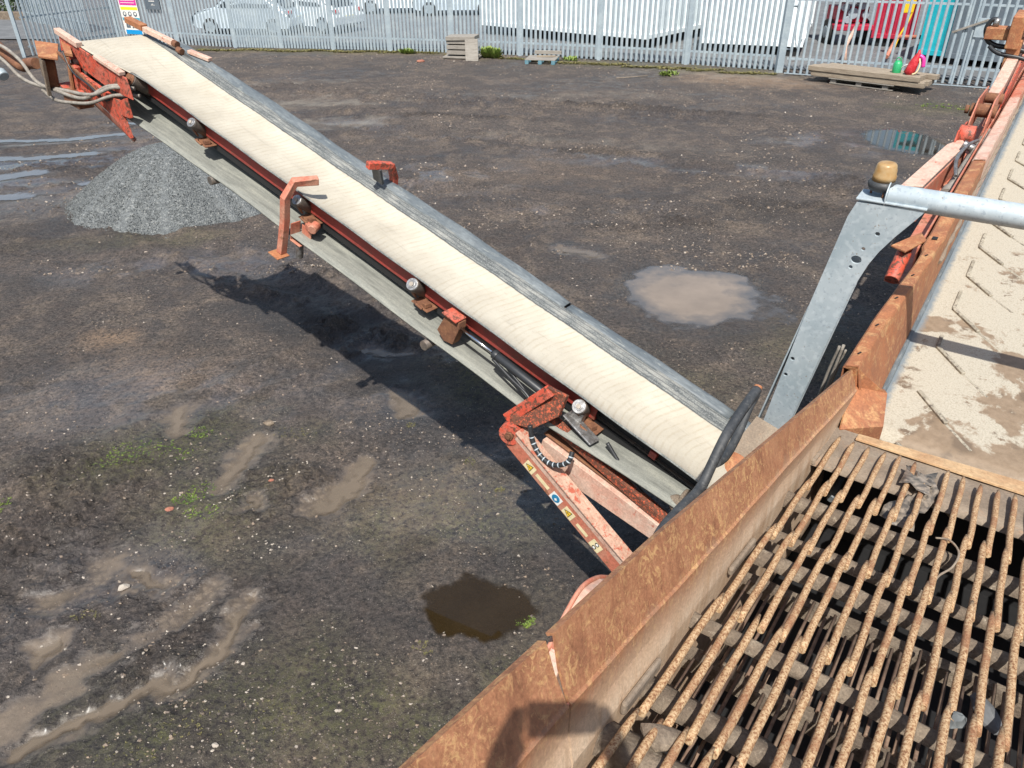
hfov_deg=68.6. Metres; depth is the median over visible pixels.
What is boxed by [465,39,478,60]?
paving slab
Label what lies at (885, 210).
roll hoop
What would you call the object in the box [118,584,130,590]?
stone
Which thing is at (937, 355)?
feed conveyor
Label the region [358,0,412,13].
parked car
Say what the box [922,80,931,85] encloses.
timber sleeper
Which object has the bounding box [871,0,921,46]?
storage container
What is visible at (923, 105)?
weed clump
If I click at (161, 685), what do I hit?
puddle water
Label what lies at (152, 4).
company sign
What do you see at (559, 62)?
verge grass
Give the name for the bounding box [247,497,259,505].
puddle water
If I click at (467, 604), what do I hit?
puddle water
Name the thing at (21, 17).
palisade gate
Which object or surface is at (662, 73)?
weed clump
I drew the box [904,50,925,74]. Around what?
bag
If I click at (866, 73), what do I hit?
timber sleeper
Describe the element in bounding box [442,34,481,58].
timber crate
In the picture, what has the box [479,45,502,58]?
weed clump
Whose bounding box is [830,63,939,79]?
timber sleeper
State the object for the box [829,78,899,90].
pallet
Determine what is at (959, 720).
stone
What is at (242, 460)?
puddle water
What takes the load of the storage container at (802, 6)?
on the concrete yard at (6, 30)
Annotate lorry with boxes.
[821,2,873,43]
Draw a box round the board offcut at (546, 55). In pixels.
[537,55,555,56]
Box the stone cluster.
[6,228,744,766]
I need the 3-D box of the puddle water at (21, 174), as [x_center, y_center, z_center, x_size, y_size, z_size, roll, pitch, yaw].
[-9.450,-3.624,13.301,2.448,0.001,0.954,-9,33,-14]
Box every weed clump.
[399,48,415,53]
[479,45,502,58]
[562,56,678,76]
[915,103,964,109]
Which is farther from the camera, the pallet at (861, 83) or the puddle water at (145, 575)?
the pallet at (861, 83)
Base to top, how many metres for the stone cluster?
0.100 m
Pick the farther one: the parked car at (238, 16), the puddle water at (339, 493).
the parked car at (238, 16)
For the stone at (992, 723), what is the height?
0.049 m
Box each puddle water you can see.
[0,133,125,142]
[0,152,98,160]
[0,170,47,180]
[0,193,34,199]
[10,610,243,761]
[33,640,60,662]
[46,572,133,604]
[132,572,161,586]
[170,408,183,435]
[221,437,263,501]
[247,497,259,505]
[311,459,374,514]
[359,349,412,356]
[391,393,417,417]
[424,573,535,641]
[562,247,597,256]
[624,264,796,329]
[863,129,946,154]
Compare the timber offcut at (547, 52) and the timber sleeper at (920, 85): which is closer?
the timber sleeper at (920, 85)
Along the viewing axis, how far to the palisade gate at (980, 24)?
20.30 m
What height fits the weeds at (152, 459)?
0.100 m
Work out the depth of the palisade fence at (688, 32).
25.27 m
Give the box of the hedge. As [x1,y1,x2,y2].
[0,0,46,11]
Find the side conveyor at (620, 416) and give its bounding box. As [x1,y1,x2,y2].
[0,16,777,571]
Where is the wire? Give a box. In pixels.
[935,537,959,578]
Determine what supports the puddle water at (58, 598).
on the ground at (360, 593)
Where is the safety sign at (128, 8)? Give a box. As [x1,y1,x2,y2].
[118,0,143,34]
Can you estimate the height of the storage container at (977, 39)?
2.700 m
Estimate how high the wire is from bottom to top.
0.033 m
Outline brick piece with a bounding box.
[165,507,173,510]
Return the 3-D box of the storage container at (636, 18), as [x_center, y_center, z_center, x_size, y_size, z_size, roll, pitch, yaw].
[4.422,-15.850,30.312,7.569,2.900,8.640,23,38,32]
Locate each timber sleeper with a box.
[808,65,920,82]
[811,71,925,88]
[812,64,921,79]
[821,63,925,80]
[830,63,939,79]
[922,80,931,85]
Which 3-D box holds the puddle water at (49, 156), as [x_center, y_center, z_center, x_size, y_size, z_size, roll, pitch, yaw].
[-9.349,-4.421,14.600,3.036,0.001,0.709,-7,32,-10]
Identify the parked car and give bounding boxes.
[192,0,302,34]
[285,0,363,33]
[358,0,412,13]
[412,0,478,15]
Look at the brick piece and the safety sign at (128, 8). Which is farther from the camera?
the safety sign at (128, 8)
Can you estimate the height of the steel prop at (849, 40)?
1.068 m
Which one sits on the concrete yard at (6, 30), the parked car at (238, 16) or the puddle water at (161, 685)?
the parked car at (238, 16)
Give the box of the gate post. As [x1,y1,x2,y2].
[774,0,801,72]
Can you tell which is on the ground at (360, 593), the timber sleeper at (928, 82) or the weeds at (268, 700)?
the weeds at (268, 700)
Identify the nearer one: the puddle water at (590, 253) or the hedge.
the puddle water at (590, 253)
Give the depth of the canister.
19.60 m
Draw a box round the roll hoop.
[758,160,1023,428]
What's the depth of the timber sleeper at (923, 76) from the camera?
20.23 m
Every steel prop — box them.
[843,22,859,63]
[885,35,920,58]
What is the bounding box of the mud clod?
[263,420,273,425]
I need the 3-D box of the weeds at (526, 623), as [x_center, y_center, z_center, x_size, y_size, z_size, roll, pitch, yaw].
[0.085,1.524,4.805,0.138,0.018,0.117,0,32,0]
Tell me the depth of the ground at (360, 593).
7.40 m
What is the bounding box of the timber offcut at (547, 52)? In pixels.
[535,50,561,54]
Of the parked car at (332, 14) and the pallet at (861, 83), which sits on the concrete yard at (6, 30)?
the parked car at (332, 14)
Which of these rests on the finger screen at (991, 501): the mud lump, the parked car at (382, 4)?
the mud lump
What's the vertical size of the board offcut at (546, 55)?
0.030 m
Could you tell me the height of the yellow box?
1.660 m
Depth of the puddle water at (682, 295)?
8.97 m
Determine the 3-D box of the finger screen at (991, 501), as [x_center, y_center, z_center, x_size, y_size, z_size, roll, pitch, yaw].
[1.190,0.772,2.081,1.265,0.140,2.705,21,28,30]
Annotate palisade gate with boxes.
[4,0,119,57]
[784,0,1023,88]
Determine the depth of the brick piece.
5.71 m
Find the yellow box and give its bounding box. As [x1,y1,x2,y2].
[895,0,916,46]
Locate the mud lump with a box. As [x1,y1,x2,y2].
[640,723,681,751]
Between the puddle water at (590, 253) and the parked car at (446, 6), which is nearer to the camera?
the puddle water at (590, 253)
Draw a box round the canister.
[892,57,907,72]
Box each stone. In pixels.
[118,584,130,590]
[949,711,966,728]
[970,692,1001,734]
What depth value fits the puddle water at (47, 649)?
4.64 m
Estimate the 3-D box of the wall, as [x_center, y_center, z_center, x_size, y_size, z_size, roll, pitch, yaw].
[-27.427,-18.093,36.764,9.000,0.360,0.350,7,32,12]
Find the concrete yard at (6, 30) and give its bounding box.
[0,0,1001,80]
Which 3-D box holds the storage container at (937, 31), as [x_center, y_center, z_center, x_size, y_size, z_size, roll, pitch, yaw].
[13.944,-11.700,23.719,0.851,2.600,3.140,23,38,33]
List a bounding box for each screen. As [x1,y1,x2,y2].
[591,427,1023,767]
[604,571,1023,767]
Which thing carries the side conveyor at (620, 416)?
on the tracked chassis
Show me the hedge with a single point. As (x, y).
(4, 5)
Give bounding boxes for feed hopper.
[399,367,1023,767]
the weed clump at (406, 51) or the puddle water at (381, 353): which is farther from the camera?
the weed clump at (406, 51)
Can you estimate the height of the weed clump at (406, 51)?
0.207 m
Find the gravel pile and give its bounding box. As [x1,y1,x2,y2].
[59,142,261,237]
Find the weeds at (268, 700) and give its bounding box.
[70,358,504,764]
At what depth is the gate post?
21.75 m
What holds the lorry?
on the concrete yard at (6, 30)
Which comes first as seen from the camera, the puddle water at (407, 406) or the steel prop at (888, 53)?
the puddle water at (407, 406)
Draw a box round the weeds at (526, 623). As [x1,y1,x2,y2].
[516,616,535,628]
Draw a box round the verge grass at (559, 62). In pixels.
[196,48,777,74]
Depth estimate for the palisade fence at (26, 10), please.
32.89 m
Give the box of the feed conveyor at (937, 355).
[827,10,1023,541]
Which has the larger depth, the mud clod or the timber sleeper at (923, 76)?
the timber sleeper at (923, 76)
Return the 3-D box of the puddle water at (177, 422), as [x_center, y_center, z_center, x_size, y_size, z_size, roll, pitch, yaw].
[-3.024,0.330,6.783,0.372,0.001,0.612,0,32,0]
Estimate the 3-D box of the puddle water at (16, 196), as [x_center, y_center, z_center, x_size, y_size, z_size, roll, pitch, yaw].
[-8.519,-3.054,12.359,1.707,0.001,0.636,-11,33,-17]
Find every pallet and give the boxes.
[524,55,558,64]
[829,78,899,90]
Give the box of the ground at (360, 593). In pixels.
[0,39,991,767]
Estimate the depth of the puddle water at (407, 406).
6.97 m
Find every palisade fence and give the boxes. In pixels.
[19,0,88,31]
[110,0,782,69]
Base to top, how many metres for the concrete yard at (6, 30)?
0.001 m
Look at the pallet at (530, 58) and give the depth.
23.84 m
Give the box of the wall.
[0,11,29,19]
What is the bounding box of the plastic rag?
[880,465,938,531]
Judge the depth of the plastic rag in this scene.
2.83 m
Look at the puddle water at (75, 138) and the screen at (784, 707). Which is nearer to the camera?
the screen at (784, 707)
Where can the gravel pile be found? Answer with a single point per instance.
(162, 188)
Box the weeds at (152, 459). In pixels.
[0,426,217,518]
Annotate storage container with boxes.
[481,0,703,47]
[702,0,816,55]
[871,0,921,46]
[916,0,959,62]
[944,0,1023,65]
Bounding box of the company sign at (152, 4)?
[144,0,159,9]
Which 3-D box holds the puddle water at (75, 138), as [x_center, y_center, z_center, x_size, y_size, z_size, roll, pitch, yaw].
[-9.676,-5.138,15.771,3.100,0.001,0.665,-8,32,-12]
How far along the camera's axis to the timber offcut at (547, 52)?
24.32 m
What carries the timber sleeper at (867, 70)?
on the timber sleeper
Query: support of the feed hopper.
on the tracked chassis

